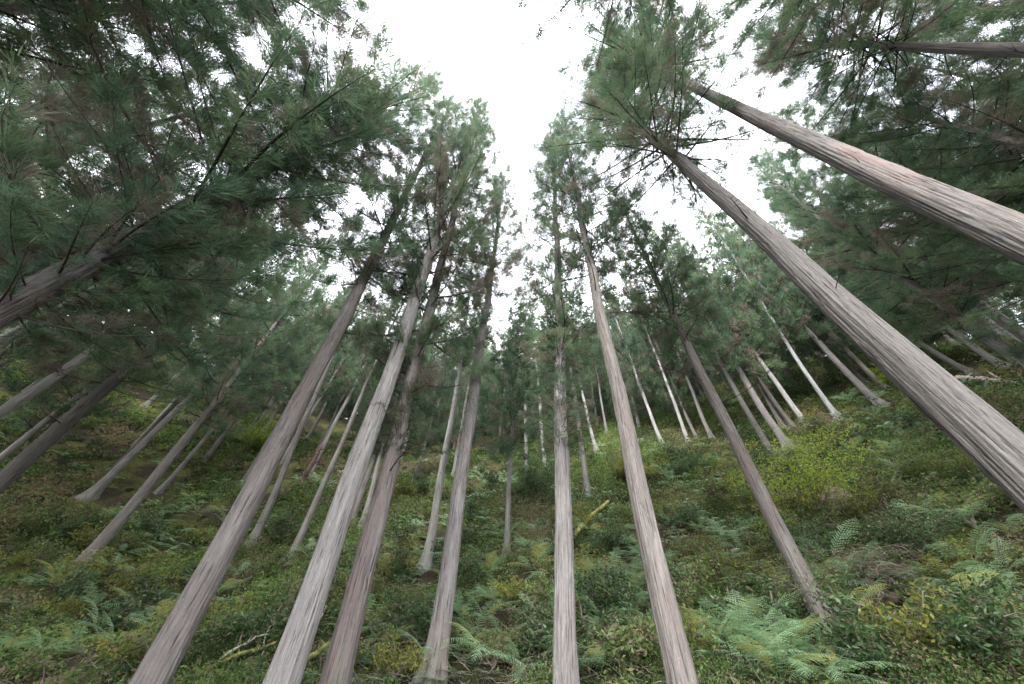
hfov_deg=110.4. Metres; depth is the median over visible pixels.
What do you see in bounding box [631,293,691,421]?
cedar tree
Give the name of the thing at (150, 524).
shrub
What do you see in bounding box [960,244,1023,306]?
cedar tree
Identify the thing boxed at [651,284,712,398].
cedar tree
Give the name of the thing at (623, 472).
shrub
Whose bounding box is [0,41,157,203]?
cedar tree
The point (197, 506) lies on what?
fern
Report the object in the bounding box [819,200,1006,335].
cedar tree
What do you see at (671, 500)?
shrub
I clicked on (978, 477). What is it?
shrub
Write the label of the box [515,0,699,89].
cedar tree
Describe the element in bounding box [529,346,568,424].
cedar tree
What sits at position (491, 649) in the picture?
fern
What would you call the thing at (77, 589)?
shrub
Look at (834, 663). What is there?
fern
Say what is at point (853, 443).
fern
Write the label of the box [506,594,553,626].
fern
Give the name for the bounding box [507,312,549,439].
cedar tree
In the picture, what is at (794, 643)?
fern
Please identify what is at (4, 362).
cedar tree
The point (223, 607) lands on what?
shrub
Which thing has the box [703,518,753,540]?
fern
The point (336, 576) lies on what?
shrub
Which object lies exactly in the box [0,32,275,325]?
cedar tree
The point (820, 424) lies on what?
shrub
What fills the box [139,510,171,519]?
fern
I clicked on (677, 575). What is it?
shrub
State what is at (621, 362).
cedar tree
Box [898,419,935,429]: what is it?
fern
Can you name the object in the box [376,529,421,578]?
shrub
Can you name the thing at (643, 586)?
shrub
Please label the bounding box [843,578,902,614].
rock
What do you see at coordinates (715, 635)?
fern
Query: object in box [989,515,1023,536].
fern
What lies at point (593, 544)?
shrub
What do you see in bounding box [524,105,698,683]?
cedar tree
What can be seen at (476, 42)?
sky
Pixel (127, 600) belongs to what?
fern
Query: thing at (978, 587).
shrub
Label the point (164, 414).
cedar tree
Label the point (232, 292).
cedar tree
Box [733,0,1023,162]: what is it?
cedar tree
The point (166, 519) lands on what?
fern
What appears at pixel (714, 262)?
cedar tree
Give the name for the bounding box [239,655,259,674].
rock
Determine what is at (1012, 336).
cedar tree
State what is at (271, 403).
cedar tree
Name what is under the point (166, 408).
cedar tree
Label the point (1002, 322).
cedar tree
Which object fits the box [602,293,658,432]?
cedar tree
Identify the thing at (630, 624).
shrub
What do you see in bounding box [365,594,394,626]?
fern
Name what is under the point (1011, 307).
cedar tree
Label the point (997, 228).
cedar tree
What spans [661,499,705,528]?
shrub
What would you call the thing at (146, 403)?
cedar tree
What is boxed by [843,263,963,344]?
cedar tree
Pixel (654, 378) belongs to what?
cedar tree
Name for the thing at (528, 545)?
fern
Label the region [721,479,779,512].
shrub
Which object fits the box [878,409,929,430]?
shrub
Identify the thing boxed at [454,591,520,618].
fern
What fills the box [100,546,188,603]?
shrub
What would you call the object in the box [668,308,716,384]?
cedar tree
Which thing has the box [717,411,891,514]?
shrub
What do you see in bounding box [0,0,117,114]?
cedar tree
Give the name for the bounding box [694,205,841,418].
cedar tree
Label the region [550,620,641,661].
fern
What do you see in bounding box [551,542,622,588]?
shrub
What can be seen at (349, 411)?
cedar tree
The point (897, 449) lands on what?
shrub
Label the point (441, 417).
cedar tree
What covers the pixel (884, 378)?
shrub
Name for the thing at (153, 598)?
shrub
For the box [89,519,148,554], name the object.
shrub
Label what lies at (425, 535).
shrub
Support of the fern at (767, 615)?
on the ground
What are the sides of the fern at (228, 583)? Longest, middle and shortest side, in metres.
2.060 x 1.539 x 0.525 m
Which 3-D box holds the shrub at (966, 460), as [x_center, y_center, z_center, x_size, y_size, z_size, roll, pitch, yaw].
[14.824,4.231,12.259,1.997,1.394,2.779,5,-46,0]
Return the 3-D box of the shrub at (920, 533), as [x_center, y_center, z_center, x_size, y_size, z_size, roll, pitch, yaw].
[10.794,5.093,9.768,3.035,1.769,2.948,5,-46,0]
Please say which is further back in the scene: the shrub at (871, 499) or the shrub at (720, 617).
the shrub at (871, 499)
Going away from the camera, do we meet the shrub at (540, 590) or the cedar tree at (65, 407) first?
the shrub at (540, 590)
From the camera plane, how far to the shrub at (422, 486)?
23.27 m
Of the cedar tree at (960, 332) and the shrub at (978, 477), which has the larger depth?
the cedar tree at (960, 332)
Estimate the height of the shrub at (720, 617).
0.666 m
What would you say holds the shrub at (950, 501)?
on the ground
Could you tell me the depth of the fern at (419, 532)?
15.68 m
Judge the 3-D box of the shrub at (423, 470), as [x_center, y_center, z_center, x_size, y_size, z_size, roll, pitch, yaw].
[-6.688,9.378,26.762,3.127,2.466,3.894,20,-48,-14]
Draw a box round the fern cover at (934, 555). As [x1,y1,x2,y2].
[0,347,1023,683]
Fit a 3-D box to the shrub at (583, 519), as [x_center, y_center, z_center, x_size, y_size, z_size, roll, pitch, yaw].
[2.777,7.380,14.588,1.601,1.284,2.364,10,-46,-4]
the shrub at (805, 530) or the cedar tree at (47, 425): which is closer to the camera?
the shrub at (805, 530)
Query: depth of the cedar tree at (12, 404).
14.90 m
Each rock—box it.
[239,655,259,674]
[819,485,861,514]
[822,586,865,618]
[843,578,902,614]
[899,584,958,609]
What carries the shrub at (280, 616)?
on the ground
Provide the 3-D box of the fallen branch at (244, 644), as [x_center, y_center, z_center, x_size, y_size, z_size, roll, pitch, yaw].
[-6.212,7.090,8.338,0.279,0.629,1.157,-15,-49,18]
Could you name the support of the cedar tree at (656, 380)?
on the ground
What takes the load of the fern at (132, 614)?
on the ground
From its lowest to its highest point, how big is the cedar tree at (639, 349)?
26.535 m
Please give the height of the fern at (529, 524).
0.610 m
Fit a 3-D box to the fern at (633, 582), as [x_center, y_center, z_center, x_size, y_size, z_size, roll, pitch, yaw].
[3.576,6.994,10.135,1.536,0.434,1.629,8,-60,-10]
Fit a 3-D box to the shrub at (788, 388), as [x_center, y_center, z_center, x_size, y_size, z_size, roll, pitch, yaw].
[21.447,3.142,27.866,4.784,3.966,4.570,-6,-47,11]
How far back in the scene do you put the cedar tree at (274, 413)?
36.42 m
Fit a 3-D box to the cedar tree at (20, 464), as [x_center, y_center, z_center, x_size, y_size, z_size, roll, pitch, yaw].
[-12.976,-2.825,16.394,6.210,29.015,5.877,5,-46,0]
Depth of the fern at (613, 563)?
10.52 m
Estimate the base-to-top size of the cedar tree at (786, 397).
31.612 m
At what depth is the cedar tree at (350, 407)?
63.49 m
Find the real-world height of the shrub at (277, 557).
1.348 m
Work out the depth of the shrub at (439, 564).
12.51 m
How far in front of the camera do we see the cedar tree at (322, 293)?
62.26 m
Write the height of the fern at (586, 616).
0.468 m
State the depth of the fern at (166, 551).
14.73 m
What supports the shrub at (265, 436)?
on the ground
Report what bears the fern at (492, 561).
on the ground
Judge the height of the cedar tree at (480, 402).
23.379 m
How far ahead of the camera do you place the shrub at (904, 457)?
13.09 m
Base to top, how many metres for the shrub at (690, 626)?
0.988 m
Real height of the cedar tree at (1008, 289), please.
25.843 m
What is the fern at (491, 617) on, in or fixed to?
on the ground
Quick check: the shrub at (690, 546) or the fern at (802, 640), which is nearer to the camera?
the fern at (802, 640)
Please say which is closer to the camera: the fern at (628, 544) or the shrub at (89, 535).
the fern at (628, 544)
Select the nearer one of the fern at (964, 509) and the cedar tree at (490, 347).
the fern at (964, 509)
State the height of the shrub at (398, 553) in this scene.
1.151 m
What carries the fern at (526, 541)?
on the ground
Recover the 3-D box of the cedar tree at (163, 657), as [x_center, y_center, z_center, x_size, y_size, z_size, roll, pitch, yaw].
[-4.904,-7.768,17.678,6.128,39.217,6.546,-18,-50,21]
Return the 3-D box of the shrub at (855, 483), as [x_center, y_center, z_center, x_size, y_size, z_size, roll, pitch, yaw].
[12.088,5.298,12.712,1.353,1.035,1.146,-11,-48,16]
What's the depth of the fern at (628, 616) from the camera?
7.74 m
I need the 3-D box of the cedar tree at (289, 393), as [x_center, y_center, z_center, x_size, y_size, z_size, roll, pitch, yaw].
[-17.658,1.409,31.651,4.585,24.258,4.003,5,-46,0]
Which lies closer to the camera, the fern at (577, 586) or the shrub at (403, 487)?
the fern at (577, 586)
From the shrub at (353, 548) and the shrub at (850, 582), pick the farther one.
the shrub at (353, 548)
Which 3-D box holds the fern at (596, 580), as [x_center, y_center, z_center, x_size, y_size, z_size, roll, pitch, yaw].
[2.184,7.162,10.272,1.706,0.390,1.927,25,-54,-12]
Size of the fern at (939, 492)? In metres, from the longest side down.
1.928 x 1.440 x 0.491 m
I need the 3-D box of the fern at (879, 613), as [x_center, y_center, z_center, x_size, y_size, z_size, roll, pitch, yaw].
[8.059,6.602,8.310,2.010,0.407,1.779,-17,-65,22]
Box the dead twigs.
[0,349,1023,683]
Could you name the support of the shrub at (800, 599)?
on the ground
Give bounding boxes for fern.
[0,632,45,650]
[0,638,14,660]
[8,627,74,649]
[21,574,61,584]
[23,559,97,584]
[35,567,61,581]
[37,621,117,647]
[60,568,105,584]
[64,579,120,610]
[74,611,149,640]
[81,596,138,626]
[88,552,135,569]
[100,543,158,556]
[105,586,156,621]
[109,607,159,619]
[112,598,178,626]
[125,617,192,642]
[136,542,192,555]
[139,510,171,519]
[143,530,173,546]
[151,531,189,546]
[152,508,184,524]
[158,504,192,515]
[169,502,191,512]
[190,496,210,515]
[213,509,225,521]
[218,577,250,592]
[228,561,255,575]
[293,536,316,556]
[294,541,316,548]
[311,642,357,661]
[356,642,394,663]
[359,629,386,646]
[362,618,404,633]
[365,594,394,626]
[369,619,420,650]
[397,629,463,670]
[403,600,465,635]
[409,523,427,537]
[425,592,489,609]
[430,569,466,586]
[444,621,529,672]
[449,620,499,652]
[451,626,506,637]
[452,599,517,638]
[454,589,479,618]
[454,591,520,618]
[458,637,552,682]
[462,581,500,601]
[465,544,498,558]
[465,613,528,635]
[469,584,504,601]
[469,590,525,607]
[471,552,506,573]
[475,582,518,604]
[499,535,521,552]
[502,542,554,569]
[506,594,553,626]
[513,647,551,663]
[514,533,546,548]
[518,538,547,554]
[519,518,541,531]
[530,635,552,652]
[545,580,605,603]
[545,645,626,662]
[550,614,602,630]
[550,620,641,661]
[574,518,603,530]
[574,556,611,588]
[575,557,604,585]
[575,575,603,602]
[577,586,644,616]
[578,574,611,593]
[582,597,645,626]
[586,548,644,579]
[602,557,643,578]
[603,561,639,579]
[605,591,648,604]
[609,537,638,548]
[610,606,652,634]
[618,558,643,575]
[620,572,646,591]
[622,549,676,563]
[624,591,650,606]
[657,510,680,530]
[658,470,678,487]
[668,556,693,576]
[677,521,709,530]
[678,598,749,647]
[683,515,714,531]
[685,625,743,661]
[687,591,817,650]
[691,603,792,651]
[692,453,712,466]
[693,624,805,667]
[697,609,821,651]
[699,596,807,646]
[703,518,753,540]
[710,605,796,646]
[711,530,773,554]
[711,595,770,626]
[714,590,803,624]
[717,644,793,664]
[722,606,791,647]
[723,611,873,636]
[725,623,843,676]
[730,517,768,529]
[735,630,832,683]
[742,603,890,646]
[745,613,838,659]
[747,632,883,683]
[752,574,841,591]
[759,615,860,658]
[767,626,839,656]
[770,659,911,681]
[771,565,889,596]
[777,517,885,564]
[777,546,841,575]
[779,604,811,626]
[826,559,926,576]
[827,540,926,579]
[829,388,862,400]
[829,551,864,581]
[829,557,932,573]
[832,437,862,452]
[833,390,861,403]
[833,557,909,589]
[837,422,863,431]
[839,574,887,618]
[840,605,909,623]
[857,488,880,503]
[860,406,888,414]
[873,438,922,452]
[874,561,954,580]
[875,498,946,529]
[877,456,927,470]
[887,556,995,585]
[889,493,957,518]
[894,589,1009,617]
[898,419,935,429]
[901,557,989,585]
[902,500,1007,528]
[904,511,962,530]
[905,554,1022,608]
[906,508,998,518]
[914,613,1022,640]
[917,564,1002,586]
[919,450,957,459]
[919,491,972,504]
[921,578,1023,616]
[924,492,993,526]
[924,519,997,573]
[956,537,1023,576]
[959,574,1021,594]
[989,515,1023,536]
[1002,513,1022,525]
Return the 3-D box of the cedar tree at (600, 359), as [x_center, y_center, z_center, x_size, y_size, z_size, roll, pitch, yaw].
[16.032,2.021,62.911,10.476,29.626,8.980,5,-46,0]
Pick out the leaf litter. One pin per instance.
(488, 581)
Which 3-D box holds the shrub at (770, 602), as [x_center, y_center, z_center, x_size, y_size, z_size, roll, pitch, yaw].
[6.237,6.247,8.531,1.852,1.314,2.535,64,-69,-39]
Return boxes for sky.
[0,0,1023,397]
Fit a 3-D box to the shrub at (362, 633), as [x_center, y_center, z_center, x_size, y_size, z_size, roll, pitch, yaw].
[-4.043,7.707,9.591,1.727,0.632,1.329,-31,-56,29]
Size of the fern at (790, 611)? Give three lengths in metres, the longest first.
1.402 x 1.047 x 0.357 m
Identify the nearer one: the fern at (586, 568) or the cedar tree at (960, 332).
the fern at (586, 568)
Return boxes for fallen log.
[573,499,608,538]
[955,369,1017,385]
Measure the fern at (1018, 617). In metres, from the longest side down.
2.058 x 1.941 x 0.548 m
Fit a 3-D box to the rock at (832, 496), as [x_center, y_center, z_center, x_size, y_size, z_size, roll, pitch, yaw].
[11.535,5.669,12.551,1.433,1.223,1.063,5,-46,0]
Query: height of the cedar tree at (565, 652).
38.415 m
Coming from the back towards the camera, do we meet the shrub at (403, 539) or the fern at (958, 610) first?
the shrub at (403, 539)
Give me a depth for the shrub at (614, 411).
40.69 m
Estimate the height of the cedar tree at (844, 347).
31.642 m
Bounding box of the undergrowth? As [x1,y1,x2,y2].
[0,333,1023,683]
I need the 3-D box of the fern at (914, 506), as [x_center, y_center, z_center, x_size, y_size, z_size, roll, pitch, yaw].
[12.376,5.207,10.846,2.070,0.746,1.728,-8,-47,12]
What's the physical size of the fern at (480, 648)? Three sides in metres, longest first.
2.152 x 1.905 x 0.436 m
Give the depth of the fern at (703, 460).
19.24 m
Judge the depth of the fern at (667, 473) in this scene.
18.34 m
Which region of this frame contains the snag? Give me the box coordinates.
[301,444,323,481]
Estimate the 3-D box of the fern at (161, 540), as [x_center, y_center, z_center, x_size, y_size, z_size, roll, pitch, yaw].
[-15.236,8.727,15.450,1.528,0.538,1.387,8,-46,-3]
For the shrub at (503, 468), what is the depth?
27.14 m
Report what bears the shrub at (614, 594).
on the ground
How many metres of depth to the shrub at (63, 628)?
9.41 m
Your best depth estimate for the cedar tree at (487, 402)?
60.48 m
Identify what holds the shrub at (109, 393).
on the ground
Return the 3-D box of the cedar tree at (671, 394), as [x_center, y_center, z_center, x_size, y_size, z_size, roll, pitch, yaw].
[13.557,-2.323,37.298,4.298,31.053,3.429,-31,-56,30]
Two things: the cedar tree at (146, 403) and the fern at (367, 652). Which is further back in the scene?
the cedar tree at (146, 403)
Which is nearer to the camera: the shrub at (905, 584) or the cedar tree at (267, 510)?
the shrub at (905, 584)
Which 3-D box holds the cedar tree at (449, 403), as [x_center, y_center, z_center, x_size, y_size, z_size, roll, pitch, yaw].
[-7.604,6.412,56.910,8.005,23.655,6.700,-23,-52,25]
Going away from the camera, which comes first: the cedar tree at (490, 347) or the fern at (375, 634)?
the fern at (375, 634)
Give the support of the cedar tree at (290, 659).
on the ground
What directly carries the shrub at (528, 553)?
on the ground
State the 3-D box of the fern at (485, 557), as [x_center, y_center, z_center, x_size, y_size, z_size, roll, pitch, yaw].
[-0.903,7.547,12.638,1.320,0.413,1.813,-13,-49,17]
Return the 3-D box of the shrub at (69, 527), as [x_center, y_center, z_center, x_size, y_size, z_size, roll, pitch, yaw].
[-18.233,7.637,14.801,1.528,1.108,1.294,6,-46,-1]
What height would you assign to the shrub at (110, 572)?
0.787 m
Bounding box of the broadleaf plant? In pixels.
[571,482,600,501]
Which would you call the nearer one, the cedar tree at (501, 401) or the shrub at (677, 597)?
the shrub at (677, 597)
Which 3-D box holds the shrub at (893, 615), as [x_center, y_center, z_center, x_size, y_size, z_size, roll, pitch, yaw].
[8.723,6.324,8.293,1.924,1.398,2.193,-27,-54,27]
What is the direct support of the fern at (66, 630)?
on the ground
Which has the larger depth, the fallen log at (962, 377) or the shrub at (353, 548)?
the fallen log at (962, 377)
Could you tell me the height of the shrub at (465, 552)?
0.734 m
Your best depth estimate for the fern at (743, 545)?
11.23 m
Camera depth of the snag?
25.44 m
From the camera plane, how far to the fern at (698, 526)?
12.73 m
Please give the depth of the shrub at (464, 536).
14.10 m
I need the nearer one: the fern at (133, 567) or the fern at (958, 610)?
the fern at (958, 610)
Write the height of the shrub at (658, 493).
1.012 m
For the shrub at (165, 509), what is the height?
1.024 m
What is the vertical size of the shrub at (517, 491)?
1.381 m
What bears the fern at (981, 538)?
on the ground
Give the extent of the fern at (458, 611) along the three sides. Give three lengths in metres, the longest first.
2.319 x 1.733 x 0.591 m
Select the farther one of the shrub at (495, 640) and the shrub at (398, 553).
the shrub at (398, 553)
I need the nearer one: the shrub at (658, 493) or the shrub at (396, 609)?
the shrub at (396, 609)
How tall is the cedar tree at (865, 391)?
32.400 m
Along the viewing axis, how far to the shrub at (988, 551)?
8.45 m
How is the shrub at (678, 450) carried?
on the ground
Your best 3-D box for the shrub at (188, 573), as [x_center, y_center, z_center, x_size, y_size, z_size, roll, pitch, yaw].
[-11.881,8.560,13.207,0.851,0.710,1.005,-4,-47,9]
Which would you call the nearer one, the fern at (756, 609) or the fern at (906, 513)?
the fern at (756, 609)
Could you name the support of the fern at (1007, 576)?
on the ground
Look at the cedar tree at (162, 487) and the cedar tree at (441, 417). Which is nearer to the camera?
the cedar tree at (162, 487)
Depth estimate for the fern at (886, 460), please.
13.48 m
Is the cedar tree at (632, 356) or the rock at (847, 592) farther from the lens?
the cedar tree at (632, 356)
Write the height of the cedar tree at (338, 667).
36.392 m
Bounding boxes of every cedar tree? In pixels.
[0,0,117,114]
[0,0,274,83]
[0,0,292,175]
[0,0,451,378]
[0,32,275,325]
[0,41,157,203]
[0,102,194,339]
[0,168,355,493]
[0,184,275,344]
[0,206,309,418]
[0,240,180,377]
[0,259,250,462]
[0,260,193,407]
[0,264,156,365]
[19,44,193,148]
[32,154,106,193]
[37,0,394,141]
[45,261,247,426]
[55,214,368,576]
[73,248,336,501]
[108,279,288,470]
[128,93,465,683]
[130,0,256,67]
[130,248,306,446]
[140,259,297,407]
[145,258,268,362]
[152,287,336,493]
[198,280,310,417]
[200,296,330,462]
[239,281,355,485]
[243,302,331,433]
[244,262,380,546]
[251,283,333,391]
[255,290,364,441]
[258,280,348,420]
[262,86,510,683]
[279,304,375,464]
[284,261,418,564]
[304,300,386,439]
[306,325,355,408]
[307,109,520,683]
[310,299,395,474]
[313,319,376,418]
[315,302,391,452]
[329,351,367,418]
[332,364,366,417]
[340,312,403,457]
[344,337,384,419]
[352,284,442,520]
[354,370,377,432]
[356,282,430,529]
[400,309,453,462]
[411,163,530,683]
[411,295,467,483]
[411,334,437,422]
[416,235,496,574]
[416,326,459,445]
[427,336,468,440]
[440,308,483,473]
[441,361,473,451]
[448,324,494,447]
[457,336,490,444]
[474,288,553,554]
[475,323,500,433]
[477,325,521,454]
[479,351,501,436]
[482,328,523,436]
[482,355,523,434]
[494,321,523,434]
[499,117,625,683]
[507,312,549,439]
[509,306,543,475]
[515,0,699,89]
[521,273,546,467]
[524,0,1023,511]
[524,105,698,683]
[528,301,572,441]
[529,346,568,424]
[543,262,596,496]
[545,0,1023,265]
[553,298,598,450]
[567,355,599,421]
[568,308,623,424]
[578,326,612,414]
[580,307,608,433]
[582,321,614,418]
[588,304,628,410]
[589,187,874,672]
[595,309,658,401]
[596,266,666,444]
[602,291,663,411]
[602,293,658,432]
[617,249,690,442]
[617,266,699,439]
[629,316,681,406]
[630,255,715,438]
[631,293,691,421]
[636,223,797,450]
[642,229,781,454]
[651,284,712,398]
[659,218,804,425]
[659,229,794,426]
[667,285,724,390]
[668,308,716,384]
[669,228,786,427]
[691,209,890,407]
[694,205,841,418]
[695,0,915,107]
[700,240,811,396]
[707,272,786,369]
[709,209,890,390]
[715,229,827,365]
[716,212,870,386]
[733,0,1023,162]
[735,276,815,361]
[740,228,982,375]
[741,147,1023,366]
[748,143,1023,341]
[760,183,1012,368]
[761,88,1023,365]
[762,192,1021,342]
[764,192,1018,364]
[765,215,906,346]
[806,230,960,345]
[815,22,1023,335]
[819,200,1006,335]
[828,135,1023,299]
[832,97,1023,329]
[841,175,1023,303]
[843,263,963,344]
[845,0,1023,120]
[870,0,1023,211]
[889,0,1023,116]
[913,239,1023,319]
[922,250,1017,318]
[945,72,1021,146]
[952,324,967,338]
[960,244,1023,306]
[982,301,1014,328]
[988,291,1022,314]
[993,21,1021,38]
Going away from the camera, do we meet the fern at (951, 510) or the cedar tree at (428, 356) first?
the fern at (951, 510)
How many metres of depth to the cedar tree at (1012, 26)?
14.25 m
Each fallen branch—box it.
[200,638,277,673]
[219,631,266,658]
[258,615,274,655]
[308,639,330,660]
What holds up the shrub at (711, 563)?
on the ground
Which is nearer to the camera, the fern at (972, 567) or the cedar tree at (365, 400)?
the fern at (972, 567)
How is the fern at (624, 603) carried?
on the ground
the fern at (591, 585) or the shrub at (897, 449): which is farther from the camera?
the shrub at (897, 449)
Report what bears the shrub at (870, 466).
on the ground
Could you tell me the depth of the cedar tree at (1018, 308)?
36.56 m
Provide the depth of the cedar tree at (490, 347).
64.54 m
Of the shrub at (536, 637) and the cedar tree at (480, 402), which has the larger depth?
the cedar tree at (480, 402)
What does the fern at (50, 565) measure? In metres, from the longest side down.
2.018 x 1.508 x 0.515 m
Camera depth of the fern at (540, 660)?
7.72 m
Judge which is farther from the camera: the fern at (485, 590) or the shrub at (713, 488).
the shrub at (713, 488)
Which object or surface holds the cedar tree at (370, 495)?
on the ground
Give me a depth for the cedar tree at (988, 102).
22.14 m
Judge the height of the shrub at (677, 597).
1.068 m
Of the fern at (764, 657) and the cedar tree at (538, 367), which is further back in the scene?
the cedar tree at (538, 367)
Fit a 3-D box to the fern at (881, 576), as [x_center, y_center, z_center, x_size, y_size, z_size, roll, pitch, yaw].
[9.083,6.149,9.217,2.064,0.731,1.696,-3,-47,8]
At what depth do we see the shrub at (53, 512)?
15.73 m
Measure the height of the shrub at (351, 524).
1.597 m
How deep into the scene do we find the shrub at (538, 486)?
19.91 m
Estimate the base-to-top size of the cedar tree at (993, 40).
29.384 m
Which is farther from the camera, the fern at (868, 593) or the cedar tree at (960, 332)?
the cedar tree at (960, 332)
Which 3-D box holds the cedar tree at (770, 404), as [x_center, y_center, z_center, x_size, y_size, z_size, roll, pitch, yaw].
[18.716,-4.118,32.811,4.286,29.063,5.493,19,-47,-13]
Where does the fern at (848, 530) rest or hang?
on the ground
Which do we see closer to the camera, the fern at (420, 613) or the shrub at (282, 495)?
the fern at (420, 613)
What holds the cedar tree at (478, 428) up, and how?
on the ground
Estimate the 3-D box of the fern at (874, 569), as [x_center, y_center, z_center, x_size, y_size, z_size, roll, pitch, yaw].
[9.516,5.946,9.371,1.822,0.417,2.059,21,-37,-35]
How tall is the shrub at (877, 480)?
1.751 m
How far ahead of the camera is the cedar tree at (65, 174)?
38.22 m
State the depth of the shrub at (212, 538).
14.73 m
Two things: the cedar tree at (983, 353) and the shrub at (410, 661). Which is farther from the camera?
the cedar tree at (983, 353)
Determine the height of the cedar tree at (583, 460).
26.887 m
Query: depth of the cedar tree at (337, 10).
8.52 m
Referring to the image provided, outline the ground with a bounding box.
[0,320,1023,683]
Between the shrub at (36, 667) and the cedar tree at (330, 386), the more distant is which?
the cedar tree at (330, 386)
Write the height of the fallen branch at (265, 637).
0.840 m
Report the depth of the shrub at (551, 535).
12.91 m
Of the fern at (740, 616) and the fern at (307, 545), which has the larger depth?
the fern at (307, 545)
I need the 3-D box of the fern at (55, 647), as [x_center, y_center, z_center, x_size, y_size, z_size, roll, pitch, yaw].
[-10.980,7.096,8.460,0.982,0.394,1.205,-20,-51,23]
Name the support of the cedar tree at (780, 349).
on the ground
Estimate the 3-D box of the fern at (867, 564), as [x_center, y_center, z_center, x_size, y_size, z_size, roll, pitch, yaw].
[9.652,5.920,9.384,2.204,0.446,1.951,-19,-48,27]
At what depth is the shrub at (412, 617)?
9.15 m
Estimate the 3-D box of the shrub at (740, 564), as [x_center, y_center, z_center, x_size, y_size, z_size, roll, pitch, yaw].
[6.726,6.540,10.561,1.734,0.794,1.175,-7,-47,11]
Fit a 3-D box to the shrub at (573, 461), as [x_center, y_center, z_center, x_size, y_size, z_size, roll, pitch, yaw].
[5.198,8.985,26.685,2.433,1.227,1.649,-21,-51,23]
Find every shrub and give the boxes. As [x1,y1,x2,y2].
[0,548,41,564]
[0,599,76,649]
[2,643,90,680]
[6,503,75,533]
[20,535,78,577]
[30,542,131,586]
[32,508,71,518]
[35,612,96,645]
[37,590,98,617]
[47,563,110,603]
[52,513,102,539]
[56,517,139,549]
[60,500,125,528]
[74,591,154,636]
[75,366,127,400]
[76,498,121,512]
[84,616,160,665]
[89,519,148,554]
[95,559,127,584]
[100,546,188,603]
[112,608,237,661]
[113,569,180,612]
[128,507,182,539]
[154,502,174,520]
[154,589,258,634]
[172,560,197,581]
[181,524,218,544]
[199,528,245,553]
[218,588,299,643]
[220,493,238,505]
[230,410,277,449]
[244,537,306,581]
[259,501,310,542]
[272,512,302,526]
[277,550,350,601]
[278,491,288,500]
[298,560,344,581]
[300,535,354,572]
[313,516,360,540]
[313,630,377,669]
[341,540,386,573]
[344,536,359,553]
[347,511,366,533]
[358,623,430,680]
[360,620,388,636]
[362,579,435,642]
[369,574,390,597]
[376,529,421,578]
[377,569,436,646]
[377,583,407,611]
[381,541,422,580]
[384,518,422,550]
[395,476,415,496]
[403,446,440,480]
[412,469,443,495]
[414,529,427,539]
[414,594,456,607]
[417,497,431,516]
[419,507,441,524]
[424,470,452,500]
[427,551,442,579]
[430,520,481,552]
[450,609,480,654]
[451,480,482,495]
[454,585,479,609]
[456,541,498,587]
[459,543,477,566]
[463,490,484,518]
[465,620,527,668]
[475,460,486,476]
[479,470,502,488]
[485,565,519,584]
[486,571,532,606]
[490,626,532,655]
[492,453,523,471]
[493,594,589,667]
[495,447,580,500]
[503,528,542,568]
[511,476,537,501]
[516,573,585,629]
[527,549,577,594]
[530,513,591,553]
[536,578,644,653]
[539,595,694,671]
[541,503,574,529]
[543,488,554,506]
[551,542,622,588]
[569,455,588,467]
[572,500,605,536]
[573,535,604,552]
[574,560,646,623]
[586,454,601,465]
[586,521,631,549]
[600,446,673,480]
[602,456,644,477]
[602,607,655,642]
[604,449,623,466]
[604,489,657,520]
[605,394,643,422]
[626,580,698,623]
[635,569,681,593]
[644,442,680,460]
[648,486,667,503]
[652,594,722,655]
[653,503,677,525]
[656,436,689,458]
[656,447,709,475]
[656,497,681,513]
[660,533,702,558]
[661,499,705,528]
[664,549,722,609]
[667,562,691,586]
[686,466,707,480]
[691,542,762,594]
[693,470,748,512]
[693,574,758,616]
[697,610,729,650]
[707,462,744,492]
[712,547,775,572]
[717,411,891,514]
[718,572,819,633]
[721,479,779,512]
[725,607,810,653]
[730,488,814,517]
[734,443,780,467]
[735,528,771,550]
[736,450,792,491]
[748,498,846,564]
[748,540,859,621]
[749,447,774,457]
[753,509,815,536]
[755,448,801,465]
[757,358,816,402]
[758,564,834,590]
[760,517,800,537]
[770,445,803,480]
[789,407,834,437]
[789,486,866,520]
[791,533,843,558]
[798,495,848,538]
[799,410,854,439]
[800,442,837,459]
[806,558,878,596]
[806,568,977,661]
[806,578,924,681]
[808,431,834,445]
[811,534,946,594]
[820,426,869,449]
[833,444,908,507]
[834,488,981,562]
[838,480,891,516]
[844,455,891,474]
[846,477,872,492]
[848,532,904,568]
[854,454,916,481]
[861,518,934,550]
[863,365,893,386]
[867,594,917,649]
[873,412,894,421]
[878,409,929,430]
[879,435,918,465]
[881,575,1008,647]
[889,442,979,479]
[895,498,940,520]
[898,429,942,453]
[898,450,928,474]
[900,473,1011,528]
[900,562,1023,683]
[901,583,1023,658]
[906,423,952,443]
[912,535,1000,586]
[941,482,1008,514]
[944,517,1023,571]
[948,464,990,488]
[952,578,1017,616]
[964,462,1016,509]
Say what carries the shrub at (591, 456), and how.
on the ground
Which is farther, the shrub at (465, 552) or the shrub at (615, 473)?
the shrub at (615, 473)
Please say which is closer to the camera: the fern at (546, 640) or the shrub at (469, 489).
the fern at (546, 640)
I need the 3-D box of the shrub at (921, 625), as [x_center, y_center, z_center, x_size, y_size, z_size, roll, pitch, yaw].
[7.699,5.547,7.213,2.945,1.582,1.996,-7,-47,11]
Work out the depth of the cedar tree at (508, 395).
46.14 m
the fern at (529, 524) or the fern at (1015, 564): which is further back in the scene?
the fern at (529, 524)
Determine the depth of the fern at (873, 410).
20.11 m
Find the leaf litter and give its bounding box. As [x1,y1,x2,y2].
[0,367,1023,683]
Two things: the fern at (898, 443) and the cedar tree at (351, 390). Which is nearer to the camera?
the fern at (898, 443)
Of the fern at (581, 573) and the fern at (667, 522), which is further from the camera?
the fern at (667, 522)
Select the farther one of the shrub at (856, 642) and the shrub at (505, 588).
the shrub at (505, 588)

